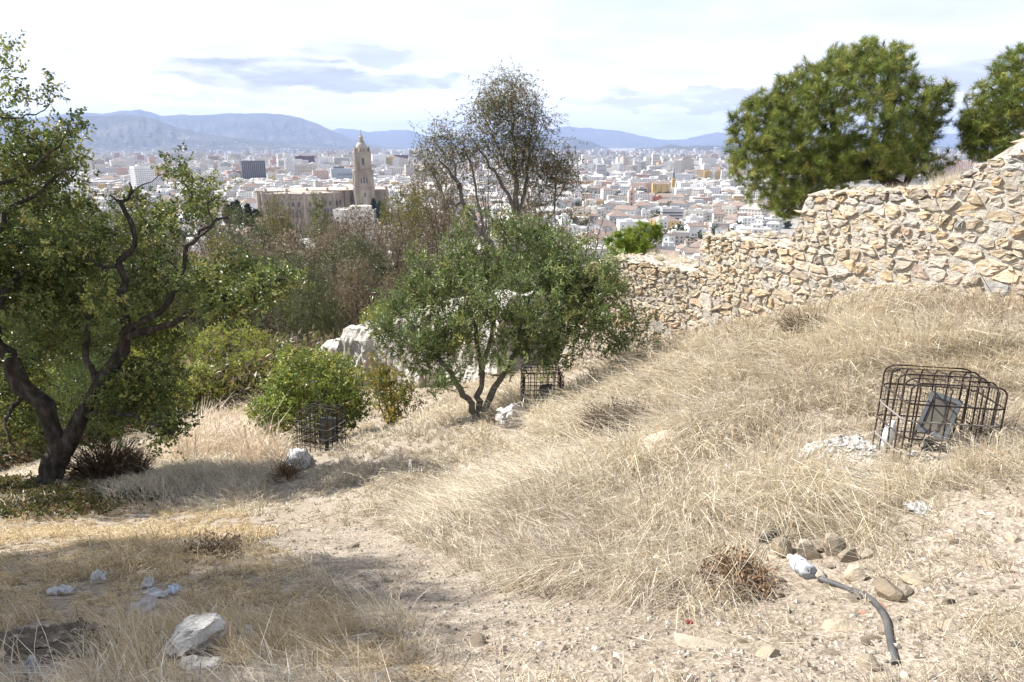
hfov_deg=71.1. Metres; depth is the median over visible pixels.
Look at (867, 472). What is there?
concrete lump
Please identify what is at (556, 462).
dry grass
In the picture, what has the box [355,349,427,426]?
yellow bush
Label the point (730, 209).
town house
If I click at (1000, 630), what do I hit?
stone flake
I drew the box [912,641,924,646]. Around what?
path stone
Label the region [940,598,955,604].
stone flake
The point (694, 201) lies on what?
town house
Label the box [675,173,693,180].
city block
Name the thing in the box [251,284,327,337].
slope tree
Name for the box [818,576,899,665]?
black hose
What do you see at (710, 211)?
town house
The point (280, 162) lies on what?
city block
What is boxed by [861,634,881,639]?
stone flake
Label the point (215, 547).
dead weed
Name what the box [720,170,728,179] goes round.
city block
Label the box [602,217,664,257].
young pine
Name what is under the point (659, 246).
town house
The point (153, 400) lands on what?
slope tree
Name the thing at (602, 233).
town house
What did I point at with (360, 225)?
slope tree
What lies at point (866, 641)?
path stone
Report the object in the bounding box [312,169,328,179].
city block
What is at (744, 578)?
dead weed
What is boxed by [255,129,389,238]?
cathedral
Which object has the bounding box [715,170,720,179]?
city block
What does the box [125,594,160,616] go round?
paper scrap
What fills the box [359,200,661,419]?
olive tree
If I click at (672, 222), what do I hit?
town house
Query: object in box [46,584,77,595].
paper scrap
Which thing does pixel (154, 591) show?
paper scrap
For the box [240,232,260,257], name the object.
slope tree
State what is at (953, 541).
stone flake
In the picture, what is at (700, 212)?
town house
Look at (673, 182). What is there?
church tower
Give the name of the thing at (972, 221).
stone wall
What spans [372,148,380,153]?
city block
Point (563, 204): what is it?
town house
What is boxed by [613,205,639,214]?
town house
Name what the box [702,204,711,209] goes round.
town house
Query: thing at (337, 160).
city block
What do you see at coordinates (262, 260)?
slope tree
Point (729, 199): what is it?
town house
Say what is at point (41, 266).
carob tree
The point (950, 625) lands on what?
loose stone
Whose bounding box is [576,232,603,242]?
town house
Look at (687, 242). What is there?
town house
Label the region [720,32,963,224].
pine tree
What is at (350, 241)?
slope tree
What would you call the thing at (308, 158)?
windows
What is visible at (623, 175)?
distant city
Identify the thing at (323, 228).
slope tree
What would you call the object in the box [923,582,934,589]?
stone flake
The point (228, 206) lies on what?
cypress tree
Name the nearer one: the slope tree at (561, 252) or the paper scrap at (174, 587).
the paper scrap at (174, 587)
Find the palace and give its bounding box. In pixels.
[333,205,378,249]
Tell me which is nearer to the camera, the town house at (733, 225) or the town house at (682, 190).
the town house at (733, 225)
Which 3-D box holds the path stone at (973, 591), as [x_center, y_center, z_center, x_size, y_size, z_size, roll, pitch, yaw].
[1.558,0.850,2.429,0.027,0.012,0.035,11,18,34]
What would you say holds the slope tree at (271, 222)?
on the hillside ground at (792, 593)
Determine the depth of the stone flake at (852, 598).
2.53 m
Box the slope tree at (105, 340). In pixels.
[14,266,163,396]
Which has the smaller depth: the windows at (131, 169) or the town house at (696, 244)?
the town house at (696, 244)
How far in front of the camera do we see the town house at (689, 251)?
487.62 m
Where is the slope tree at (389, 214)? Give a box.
[372,183,425,281]
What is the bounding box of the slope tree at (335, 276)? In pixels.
[301,258,375,337]
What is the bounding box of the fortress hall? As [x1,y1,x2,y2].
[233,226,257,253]
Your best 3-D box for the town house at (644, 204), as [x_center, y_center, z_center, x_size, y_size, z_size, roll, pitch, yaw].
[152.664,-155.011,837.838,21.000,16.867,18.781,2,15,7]
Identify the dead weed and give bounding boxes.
[63,430,148,481]
[118,443,160,474]
[170,527,250,559]
[267,454,307,481]
[575,394,662,437]
[622,363,645,378]
[690,542,778,604]
[770,301,834,335]
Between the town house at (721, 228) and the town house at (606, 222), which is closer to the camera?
the town house at (721, 228)
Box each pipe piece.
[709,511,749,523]
[757,526,782,543]
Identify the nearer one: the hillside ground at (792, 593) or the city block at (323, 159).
the hillside ground at (792, 593)
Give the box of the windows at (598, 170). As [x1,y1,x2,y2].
[597,165,605,175]
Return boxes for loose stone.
[24,522,40,526]
[282,587,291,596]
[346,543,359,548]
[467,632,485,646]
[579,661,590,667]
[674,632,738,648]
[755,646,779,657]
[763,588,785,597]
[766,576,786,583]
[771,536,792,557]
[797,539,821,559]
[810,539,823,551]
[814,565,826,577]
[822,619,858,630]
[824,532,845,556]
[837,546,857,562]
[844,564,864,581]
[857,653,881,670]
[860,548,873,558]
[873,577,906,601]
[893,526,900,533]
[895,509,906,516]
[898,572,926,585]
[899,584,912,596]
[941,619,963,630]
[980,557,999,569]
[1005,531,1023,543]
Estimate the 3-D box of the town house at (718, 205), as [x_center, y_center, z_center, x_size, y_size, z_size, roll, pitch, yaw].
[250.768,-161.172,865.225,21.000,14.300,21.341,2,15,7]
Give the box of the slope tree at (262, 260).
[228,249,307,328]
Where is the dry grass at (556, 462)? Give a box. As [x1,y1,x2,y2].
[0,266,1023,681]
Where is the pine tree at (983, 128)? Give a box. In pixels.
[949,41,1023,166]
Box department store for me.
[330,166,353,178]
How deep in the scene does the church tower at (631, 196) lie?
926.25 m
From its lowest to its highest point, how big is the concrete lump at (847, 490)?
0.092 m
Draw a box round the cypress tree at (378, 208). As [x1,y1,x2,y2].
[374,200,385,228]
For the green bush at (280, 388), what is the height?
2.365 m
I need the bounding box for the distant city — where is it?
[0,124,990,273]
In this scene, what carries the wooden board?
on the hillside ground at (792, 593)
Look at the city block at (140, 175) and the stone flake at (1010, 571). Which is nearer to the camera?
the stone flake at (1010, 571)
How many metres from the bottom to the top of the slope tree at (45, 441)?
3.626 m
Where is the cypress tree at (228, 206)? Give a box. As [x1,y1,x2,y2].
[221,203,232,232]
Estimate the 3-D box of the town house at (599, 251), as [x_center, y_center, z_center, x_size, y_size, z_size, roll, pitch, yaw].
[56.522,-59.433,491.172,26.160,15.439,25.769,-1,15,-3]
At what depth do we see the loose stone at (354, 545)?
4.58 m
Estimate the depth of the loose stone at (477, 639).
2.31 m
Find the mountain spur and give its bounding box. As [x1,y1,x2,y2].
[0,114,343,151]
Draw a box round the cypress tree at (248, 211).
[243,203,251,226]
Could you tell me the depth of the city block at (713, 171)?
1667.27 m
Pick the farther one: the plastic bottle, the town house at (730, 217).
the town house at (730, 217)
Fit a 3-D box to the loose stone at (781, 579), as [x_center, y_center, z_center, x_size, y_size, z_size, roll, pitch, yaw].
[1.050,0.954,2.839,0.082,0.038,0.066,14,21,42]
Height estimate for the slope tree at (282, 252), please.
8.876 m
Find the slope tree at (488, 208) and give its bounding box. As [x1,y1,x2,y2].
[450,155,528,275]
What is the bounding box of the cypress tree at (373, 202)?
[370,198,376,208]
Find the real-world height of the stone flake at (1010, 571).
0.026 m
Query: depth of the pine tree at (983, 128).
15.17 m
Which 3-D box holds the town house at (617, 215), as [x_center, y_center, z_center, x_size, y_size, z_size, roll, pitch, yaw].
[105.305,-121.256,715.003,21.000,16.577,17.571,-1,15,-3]
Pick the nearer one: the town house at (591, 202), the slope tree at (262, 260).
the slope tree at (262, 260)
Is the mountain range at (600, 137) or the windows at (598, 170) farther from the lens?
the mountain range at (600, 137)
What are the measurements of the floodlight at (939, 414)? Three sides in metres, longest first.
0.374 x 0.178 x 0.150 m
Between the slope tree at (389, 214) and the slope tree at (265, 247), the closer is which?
the slope tree at (265, 247)
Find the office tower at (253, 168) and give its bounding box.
[240,156,265,178]
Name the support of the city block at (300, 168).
on the city plain
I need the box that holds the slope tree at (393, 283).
[368,267,418,314]
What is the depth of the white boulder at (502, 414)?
10.16 m
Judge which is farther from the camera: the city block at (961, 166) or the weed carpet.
the city block at (961, 166)
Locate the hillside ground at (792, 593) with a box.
[0,291,1023,681]
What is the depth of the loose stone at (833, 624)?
2.30 m
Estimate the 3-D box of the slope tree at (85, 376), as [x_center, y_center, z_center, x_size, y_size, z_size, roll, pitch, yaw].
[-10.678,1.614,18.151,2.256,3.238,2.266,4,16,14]
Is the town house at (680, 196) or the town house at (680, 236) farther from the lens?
the town house at (680, 196)
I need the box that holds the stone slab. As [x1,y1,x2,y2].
[179,655,222,669]
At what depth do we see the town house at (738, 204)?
825.86 m
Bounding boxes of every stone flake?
[819,649,839,655]
[847,593,858,602]
[853,610,860,615]
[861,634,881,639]
[891,617,901,621]
[908,609,915,614]
[909,623,919,631]
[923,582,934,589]
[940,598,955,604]
[949,539,960,544]
[983,626,1001,632]
[1002,569,1016,573]
[1008,585,1021,588]
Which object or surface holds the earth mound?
on the hillside ground at (792, 593)
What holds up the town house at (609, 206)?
on the city plain
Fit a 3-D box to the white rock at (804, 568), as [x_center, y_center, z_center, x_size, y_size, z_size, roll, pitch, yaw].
[1.169,0.906,2.914,0.073,0.104,0.229,0,15,0]
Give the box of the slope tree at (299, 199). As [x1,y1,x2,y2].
[259,183,311,262]
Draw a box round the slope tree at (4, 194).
[0,176,81,233]
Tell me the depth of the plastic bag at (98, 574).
3.56 m
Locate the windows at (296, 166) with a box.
[295,166,314,172]
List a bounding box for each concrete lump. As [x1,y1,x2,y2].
[794,433,882,472]
[830,465,876,481]
[837,483,857,497]
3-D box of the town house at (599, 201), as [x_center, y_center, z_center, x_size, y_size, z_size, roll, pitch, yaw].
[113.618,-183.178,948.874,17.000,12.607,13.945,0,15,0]
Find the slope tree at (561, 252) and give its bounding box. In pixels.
[530,234,584,285]
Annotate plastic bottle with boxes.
[878,420,895,448]
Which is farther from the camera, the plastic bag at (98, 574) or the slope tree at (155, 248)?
the slope tree at (155, 248)
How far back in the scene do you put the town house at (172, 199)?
898.20 m
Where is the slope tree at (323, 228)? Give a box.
[307,209,344,247]
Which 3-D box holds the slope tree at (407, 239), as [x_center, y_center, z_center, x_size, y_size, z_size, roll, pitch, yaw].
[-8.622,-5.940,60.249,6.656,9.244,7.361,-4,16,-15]
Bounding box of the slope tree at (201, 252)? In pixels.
[160,233,221,325]
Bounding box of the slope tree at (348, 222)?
[339,198,387,278]
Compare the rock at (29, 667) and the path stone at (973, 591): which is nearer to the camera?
the rock at (29, 667)
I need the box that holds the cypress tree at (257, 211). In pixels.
[249,209,263,222]
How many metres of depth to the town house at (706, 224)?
677.01 m
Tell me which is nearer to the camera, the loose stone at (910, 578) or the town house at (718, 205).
the loose stone at (910, 578)
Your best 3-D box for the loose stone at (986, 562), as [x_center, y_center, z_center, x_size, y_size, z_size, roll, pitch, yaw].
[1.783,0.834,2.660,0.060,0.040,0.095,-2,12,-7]
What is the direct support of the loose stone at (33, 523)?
on the hillside ground at (792, 593)
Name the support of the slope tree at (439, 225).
on the hillside ground at (792, 593)
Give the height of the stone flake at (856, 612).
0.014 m
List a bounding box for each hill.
[492,137,607,149]
[635,144,979,151]
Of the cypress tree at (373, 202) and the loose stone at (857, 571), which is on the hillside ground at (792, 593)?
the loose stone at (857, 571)
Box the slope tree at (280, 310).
[261,247,343,341]
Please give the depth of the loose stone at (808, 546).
3.04 m
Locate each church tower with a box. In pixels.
[627,186,634,203]
[671,171,674,187]
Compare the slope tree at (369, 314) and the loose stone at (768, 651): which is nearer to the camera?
the loose stone at (768, 651)
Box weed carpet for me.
[0,470,169,521]
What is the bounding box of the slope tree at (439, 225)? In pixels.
[403,185,493,298]
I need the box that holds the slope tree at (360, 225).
[318,202,400,288]
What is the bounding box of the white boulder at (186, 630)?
[161,612,226,656]
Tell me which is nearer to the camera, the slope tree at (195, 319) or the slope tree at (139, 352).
the slope tree at (139, 352)
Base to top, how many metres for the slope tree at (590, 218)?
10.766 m
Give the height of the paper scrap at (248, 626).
0.027 m
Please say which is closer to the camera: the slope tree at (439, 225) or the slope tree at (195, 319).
the slope tree at (195, 319)
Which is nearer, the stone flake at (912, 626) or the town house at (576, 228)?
the stone flake at (912, 626)
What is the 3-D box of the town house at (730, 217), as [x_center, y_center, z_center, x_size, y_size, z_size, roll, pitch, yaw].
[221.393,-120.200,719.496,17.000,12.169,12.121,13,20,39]
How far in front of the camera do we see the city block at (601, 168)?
1794.56 m
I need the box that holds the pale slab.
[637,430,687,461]
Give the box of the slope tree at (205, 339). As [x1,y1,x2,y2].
[180,316,283,399]
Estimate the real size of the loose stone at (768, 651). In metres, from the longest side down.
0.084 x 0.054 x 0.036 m
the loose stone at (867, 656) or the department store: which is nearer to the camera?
the loose stone at (867, 656)
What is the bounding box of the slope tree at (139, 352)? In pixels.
[121,314,211,375]
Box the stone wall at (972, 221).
[559,133,1023,370]
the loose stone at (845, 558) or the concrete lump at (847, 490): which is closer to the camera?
the loose stone at (845, 558)
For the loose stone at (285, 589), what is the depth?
3.32 m
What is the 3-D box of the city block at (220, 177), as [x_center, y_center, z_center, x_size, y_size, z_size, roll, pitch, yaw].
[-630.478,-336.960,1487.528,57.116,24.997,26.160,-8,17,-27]
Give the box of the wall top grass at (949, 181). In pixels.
[646,167,970,267]
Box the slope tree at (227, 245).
[195,232,265,342]
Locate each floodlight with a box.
[319,417,335,450]
[537,383,552,400]
[914,390,963,452]
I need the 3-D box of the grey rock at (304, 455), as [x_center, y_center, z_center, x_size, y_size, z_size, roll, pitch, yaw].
[-2.984,1.725,9.994,0.387,0.445,0.805,-2,15,-7]
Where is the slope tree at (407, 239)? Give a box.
[370,215,443,295]
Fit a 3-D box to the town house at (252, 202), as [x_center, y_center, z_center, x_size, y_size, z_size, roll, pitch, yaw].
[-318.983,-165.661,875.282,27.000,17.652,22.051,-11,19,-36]
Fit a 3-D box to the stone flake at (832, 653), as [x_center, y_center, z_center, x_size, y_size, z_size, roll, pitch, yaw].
[0.916,0.901,2.069,0.058,0.023,0.045,-3,9,31]
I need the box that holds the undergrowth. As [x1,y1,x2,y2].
[0,259,559,471]
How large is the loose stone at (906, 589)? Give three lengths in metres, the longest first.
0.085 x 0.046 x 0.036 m
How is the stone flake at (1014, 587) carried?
on the hillside ground at (792, 593)
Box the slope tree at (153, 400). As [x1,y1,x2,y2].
[119,358,191,422]
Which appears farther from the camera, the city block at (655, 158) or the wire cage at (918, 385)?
the city block at (655, 158)
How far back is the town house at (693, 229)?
613.76 m
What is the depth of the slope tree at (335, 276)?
41.72 m
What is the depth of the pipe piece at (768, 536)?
3.39 m
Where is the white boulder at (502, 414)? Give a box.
[495,403,528,428]
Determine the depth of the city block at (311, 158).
2490.40 m
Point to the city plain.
(794, 220)
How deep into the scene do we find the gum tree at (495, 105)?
33.80 m
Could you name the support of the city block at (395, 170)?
on the city plain
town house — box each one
[100,197,122,205]
[161,198,182,205]
[240,198,256,209]
[556,199,571,207]
[556,213,569,218]
[558,217,572,226]
[562,197,581,205]
[567,224,590,233]
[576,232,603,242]
[578,242,613,258]
[581,206,604,217]
[582,199,595,206]
[583,218,615,230]
[588,214,598,222]
[593,198,604,205]
[596,231,614,237]
[602,202,615,211]
[602,224,617,230]
[604,199,625,204]
[606,211,628,225]
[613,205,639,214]
[617,219,648,231]
[629,215,642,218]
[634,201,651,214]
[641,208,649,219]
[647,239,661,249]
[648,215,679,229]
[650,202,658,206]
[650,206,666,212]
[652,195,661,201]
[653,249,680,258]
[656,216,667,228]
[658,199,675,205]
[660,206,683,219]
[661,242,675,249]
[663,232,675,243]
[668,229,688,244]
[670,193,689,199]
[670,199,690,209]
[675,188,686,193]
[675,244,690,253]
[679,253,699,258]
[682,248,699,254]
[683,222,704,237]
[684,238,699,245]
[686,199,705,204]
[686,214,703,222]
[688,204,701,209]
[688,208,707,222]
[689,240,701,247]
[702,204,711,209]
[704,222,708,230]
[707,209,713,221]
[708,220,729,233]
[710,202,725,208]
[711,208,725,212]
[712,199,723,203]
[712,211,724,221]
[715,225,727,234]
[722,204,735,214]
[723,215,738,221]
[724,197,735,201]
[727,201,747,210]
[730,223,744,229]
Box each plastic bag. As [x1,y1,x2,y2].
[90,569,108,582]
[904,500,931,514]
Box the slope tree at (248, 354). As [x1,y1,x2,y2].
[215,345,294,398]
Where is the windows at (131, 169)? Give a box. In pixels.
[130,169,155,190]
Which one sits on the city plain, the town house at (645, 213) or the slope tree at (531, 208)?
the town house at (645, 213)
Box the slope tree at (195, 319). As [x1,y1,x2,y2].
[112,245,227,353]
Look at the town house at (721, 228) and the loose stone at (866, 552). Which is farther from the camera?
the town house at (721, 228)
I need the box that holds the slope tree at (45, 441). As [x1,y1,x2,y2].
[0,360,82,455]
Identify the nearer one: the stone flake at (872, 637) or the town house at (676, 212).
the stone flake at (872, 637)
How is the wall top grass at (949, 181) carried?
on the stone wall at (972, 221)
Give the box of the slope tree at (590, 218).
[549,193,614,263]
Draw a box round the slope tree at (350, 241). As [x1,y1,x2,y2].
[309,229,401,311]
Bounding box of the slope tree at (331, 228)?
[299,218,372,291]
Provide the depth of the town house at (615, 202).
958.32 m
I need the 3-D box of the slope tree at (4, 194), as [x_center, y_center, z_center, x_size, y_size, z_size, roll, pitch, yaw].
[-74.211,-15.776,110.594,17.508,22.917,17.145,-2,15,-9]
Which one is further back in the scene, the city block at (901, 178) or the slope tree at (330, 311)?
the city block at (901, 178)
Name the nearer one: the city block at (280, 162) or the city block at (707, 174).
the city block at (707, 174)
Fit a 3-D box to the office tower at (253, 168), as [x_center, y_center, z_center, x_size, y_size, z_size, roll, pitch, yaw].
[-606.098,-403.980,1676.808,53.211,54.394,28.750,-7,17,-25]
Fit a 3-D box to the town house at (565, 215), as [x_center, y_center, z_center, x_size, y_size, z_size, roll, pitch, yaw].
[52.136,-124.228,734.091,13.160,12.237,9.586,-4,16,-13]
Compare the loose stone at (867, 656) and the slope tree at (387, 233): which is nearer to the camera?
the loose stone at (867, 656)
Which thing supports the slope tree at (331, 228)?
on the hillside ground at (792, 593)
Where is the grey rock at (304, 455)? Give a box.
[284,447,312,471]
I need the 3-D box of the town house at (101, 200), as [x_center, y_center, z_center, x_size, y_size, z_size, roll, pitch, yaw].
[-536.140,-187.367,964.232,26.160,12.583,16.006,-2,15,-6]
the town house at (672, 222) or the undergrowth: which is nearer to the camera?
the undergrowth
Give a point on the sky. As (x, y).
(657, 69)
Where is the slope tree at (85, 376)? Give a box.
[43,348,129,444]
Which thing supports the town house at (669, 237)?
on the city plain
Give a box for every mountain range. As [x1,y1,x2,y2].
[0,109,409,149]
[332,127,1017,147]
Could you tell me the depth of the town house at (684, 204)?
859.92 m
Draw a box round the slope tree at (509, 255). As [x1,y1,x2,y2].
[458,237,556,308]
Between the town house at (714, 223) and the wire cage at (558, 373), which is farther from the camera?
the town house at (714, 223)
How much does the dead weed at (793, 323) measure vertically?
0.400 m
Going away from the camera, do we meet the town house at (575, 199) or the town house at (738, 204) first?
the town house at (738, 204)
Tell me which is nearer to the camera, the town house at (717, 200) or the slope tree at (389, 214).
the slope tree at (389, 214)
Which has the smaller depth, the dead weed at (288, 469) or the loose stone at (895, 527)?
the loose stone at (895, 527)
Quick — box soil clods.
[0,617,168,663]
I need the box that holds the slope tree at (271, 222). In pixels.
[253,194,299,260]
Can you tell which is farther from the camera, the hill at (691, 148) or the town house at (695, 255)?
the hill at (691, 148)
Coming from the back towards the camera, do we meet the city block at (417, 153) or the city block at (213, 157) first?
the city block at (213, 157)
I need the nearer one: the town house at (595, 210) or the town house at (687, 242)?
the town house at (687, 242)
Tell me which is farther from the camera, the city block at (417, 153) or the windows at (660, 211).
the city block at (417, 153)
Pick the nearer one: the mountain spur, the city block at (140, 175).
the city block at (140, 175)
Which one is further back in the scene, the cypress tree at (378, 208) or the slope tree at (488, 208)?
the cypress tree at (378, 208)
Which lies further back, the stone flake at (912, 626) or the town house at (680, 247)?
the town house at (680, 247)
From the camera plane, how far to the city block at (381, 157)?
2161.14 m
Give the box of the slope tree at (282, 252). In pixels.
[260,224,347,296]
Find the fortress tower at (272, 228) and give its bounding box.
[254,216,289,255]
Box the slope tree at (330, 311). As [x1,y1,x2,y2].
[285,277,346,347]
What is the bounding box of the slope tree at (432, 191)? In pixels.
[390,160,473,295]
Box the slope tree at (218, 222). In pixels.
[181,191,246,258]
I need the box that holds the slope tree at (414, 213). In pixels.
[384,181,447,291]
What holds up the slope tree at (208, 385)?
on the hillside ground at (792, 593)
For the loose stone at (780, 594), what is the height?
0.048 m
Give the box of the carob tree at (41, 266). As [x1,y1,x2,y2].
[0,29,314,486]
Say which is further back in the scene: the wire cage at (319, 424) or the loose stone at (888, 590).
the wire cage at (319, 424)
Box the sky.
[0,0,1023,139]
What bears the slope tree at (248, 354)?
on the hillside ground at (792, 593)
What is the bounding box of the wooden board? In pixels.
[973,447,1020,463]
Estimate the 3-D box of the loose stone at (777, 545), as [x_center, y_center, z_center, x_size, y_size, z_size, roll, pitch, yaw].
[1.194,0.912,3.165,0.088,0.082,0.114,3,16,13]
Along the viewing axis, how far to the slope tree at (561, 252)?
40.00 m
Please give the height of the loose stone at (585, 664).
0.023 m
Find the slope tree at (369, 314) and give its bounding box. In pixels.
[357,297,397,323]
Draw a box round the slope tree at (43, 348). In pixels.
[0,278,109,389]
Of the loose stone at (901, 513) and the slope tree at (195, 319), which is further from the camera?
the slope tree at (195, 319)
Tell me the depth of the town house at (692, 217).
686.40 m
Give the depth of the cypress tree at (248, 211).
307.12 m
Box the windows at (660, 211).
[660,211,682,218]
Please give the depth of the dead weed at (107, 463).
9.56 m
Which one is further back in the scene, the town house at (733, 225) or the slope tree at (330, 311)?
the town house at (733, 225)
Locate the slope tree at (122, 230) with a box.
[23,188,148,294]
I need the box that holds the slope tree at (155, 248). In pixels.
[110,215,191,306]
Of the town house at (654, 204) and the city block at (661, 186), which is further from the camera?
the city block at (661, 186)
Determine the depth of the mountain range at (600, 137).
21495.54 m
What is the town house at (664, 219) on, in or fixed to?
on the city plain
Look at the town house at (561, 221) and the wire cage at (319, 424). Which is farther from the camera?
the town house at (561, 221)
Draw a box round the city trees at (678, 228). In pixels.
[79,172,947,245]
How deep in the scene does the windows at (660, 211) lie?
779.69 m
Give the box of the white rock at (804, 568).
[787,554,816,578]
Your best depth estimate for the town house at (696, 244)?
538.71 m
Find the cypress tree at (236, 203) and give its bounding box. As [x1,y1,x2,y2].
[232,200,244,229]
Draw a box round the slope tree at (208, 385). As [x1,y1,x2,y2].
[159,357,240,415]
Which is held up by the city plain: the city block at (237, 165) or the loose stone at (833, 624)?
the city block at (237, 165)
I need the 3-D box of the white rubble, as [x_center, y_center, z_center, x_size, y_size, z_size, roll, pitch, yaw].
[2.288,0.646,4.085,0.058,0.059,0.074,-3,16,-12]
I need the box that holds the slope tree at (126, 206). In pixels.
[80,181,192,277]
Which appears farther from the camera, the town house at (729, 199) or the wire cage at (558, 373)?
the town house at (729, 199)
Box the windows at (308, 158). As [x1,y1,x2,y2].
[297,157,314,160]
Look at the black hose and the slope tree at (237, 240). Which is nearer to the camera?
the black hose
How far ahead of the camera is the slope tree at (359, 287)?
37.61 m
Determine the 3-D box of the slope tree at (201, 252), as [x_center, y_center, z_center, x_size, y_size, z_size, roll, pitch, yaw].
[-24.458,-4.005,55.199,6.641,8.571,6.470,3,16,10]
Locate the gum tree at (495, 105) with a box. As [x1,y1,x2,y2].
[403,55,598,292]
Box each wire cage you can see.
[296,401,345,451]
[520,364,563,403]
[872,364,1007,460]
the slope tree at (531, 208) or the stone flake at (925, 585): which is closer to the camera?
the stone flake at (925, 585)
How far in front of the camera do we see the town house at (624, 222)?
648.76 m
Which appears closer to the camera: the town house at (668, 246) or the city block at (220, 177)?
the town house at (668, 246)
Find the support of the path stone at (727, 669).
on the hillside ground at (792, 593)
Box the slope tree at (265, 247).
[232,231,307,287]
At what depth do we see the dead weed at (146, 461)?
10.20 m
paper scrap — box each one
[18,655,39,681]
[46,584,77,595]
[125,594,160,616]
[141,574,154,587]
[145,587,168,597]
[167,583,181,593]
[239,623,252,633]
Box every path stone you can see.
[723,667,732,671]
[736,638,747,642]
[860,638,871,645]
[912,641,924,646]
[967,589,976,594]
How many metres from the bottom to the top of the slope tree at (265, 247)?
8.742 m
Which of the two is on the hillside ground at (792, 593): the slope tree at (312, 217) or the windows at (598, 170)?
the slope tree at (312, 217)
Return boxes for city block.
[129,165,156,190]
[192,172,223,182]
[207,155,218,159]
[233,163,239,169]
[276,158,293,166]
[294,163,315,175]
[295,155,314,162]
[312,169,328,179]
[317,156,329,163]
[333,157,349,164]
[371,153,385,164]
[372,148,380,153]
[387,167,416,175]
[394,155,407,158]
[409,150,422,160]
[596,163,606,175]
[651,181,670,193]
[652,153,660,165]
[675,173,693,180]
[704,170,710,178]
[711,169,715,178]
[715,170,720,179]
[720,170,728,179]
[869,161,903,183]
[944,162,956,175]
[956,160,973,174]
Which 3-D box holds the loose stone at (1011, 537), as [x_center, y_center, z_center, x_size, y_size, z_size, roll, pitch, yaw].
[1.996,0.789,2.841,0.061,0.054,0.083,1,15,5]
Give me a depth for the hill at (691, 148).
9751.31 m
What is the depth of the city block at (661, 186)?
1176.14 m
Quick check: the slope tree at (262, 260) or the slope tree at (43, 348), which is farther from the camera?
the slope tree at (262, 260)
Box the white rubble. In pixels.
[908,450,920,456]
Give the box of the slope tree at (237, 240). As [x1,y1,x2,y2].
[192,201,290,287]
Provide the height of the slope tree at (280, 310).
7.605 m
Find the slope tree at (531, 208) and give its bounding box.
[498,179,567,287]
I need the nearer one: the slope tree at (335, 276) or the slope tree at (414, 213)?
the slope tree at (335, 276)
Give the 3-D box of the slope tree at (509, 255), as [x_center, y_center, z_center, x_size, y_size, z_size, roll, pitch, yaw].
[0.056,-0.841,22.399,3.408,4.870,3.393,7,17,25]
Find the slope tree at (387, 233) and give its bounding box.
[343,220,421,296]
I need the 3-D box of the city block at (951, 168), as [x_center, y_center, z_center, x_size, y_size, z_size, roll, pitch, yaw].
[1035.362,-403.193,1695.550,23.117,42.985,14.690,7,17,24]
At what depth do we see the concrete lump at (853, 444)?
4.30 m
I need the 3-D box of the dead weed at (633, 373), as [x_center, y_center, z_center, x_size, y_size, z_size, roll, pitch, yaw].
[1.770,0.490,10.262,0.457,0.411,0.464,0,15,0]
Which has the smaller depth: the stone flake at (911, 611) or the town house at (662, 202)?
the stone flake at (911, 611)
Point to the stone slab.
(208, 661)
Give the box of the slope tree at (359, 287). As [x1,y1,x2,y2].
[323,252,389,336]
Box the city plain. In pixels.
[42,148,966,245]
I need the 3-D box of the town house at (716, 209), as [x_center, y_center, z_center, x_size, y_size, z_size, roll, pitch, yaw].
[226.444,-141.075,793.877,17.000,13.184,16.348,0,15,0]
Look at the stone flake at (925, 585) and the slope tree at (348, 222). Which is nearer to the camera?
the stone flake at (925, 585)
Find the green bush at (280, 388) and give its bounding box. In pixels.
[231,340,380,445]
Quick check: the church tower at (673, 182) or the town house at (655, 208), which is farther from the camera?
the church tower at (673, 182)
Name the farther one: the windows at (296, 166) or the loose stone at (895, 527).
the windows at (296, 166)
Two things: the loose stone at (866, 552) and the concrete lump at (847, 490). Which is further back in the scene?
the concrete lump at (847, 490)
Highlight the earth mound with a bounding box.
[0,619,167,663]
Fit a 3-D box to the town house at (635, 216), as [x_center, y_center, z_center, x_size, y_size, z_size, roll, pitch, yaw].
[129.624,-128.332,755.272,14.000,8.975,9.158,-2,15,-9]
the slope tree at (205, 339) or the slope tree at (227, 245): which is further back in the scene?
the slope tree at (227, 245)
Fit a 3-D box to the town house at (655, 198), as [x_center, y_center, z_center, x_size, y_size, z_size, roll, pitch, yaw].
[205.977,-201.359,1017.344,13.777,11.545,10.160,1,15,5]
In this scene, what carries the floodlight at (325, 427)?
on the hillside ground at (792, 593)
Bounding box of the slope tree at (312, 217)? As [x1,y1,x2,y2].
[302,190,335,274]
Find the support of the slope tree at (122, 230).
on the hillside ground at (792, 593)

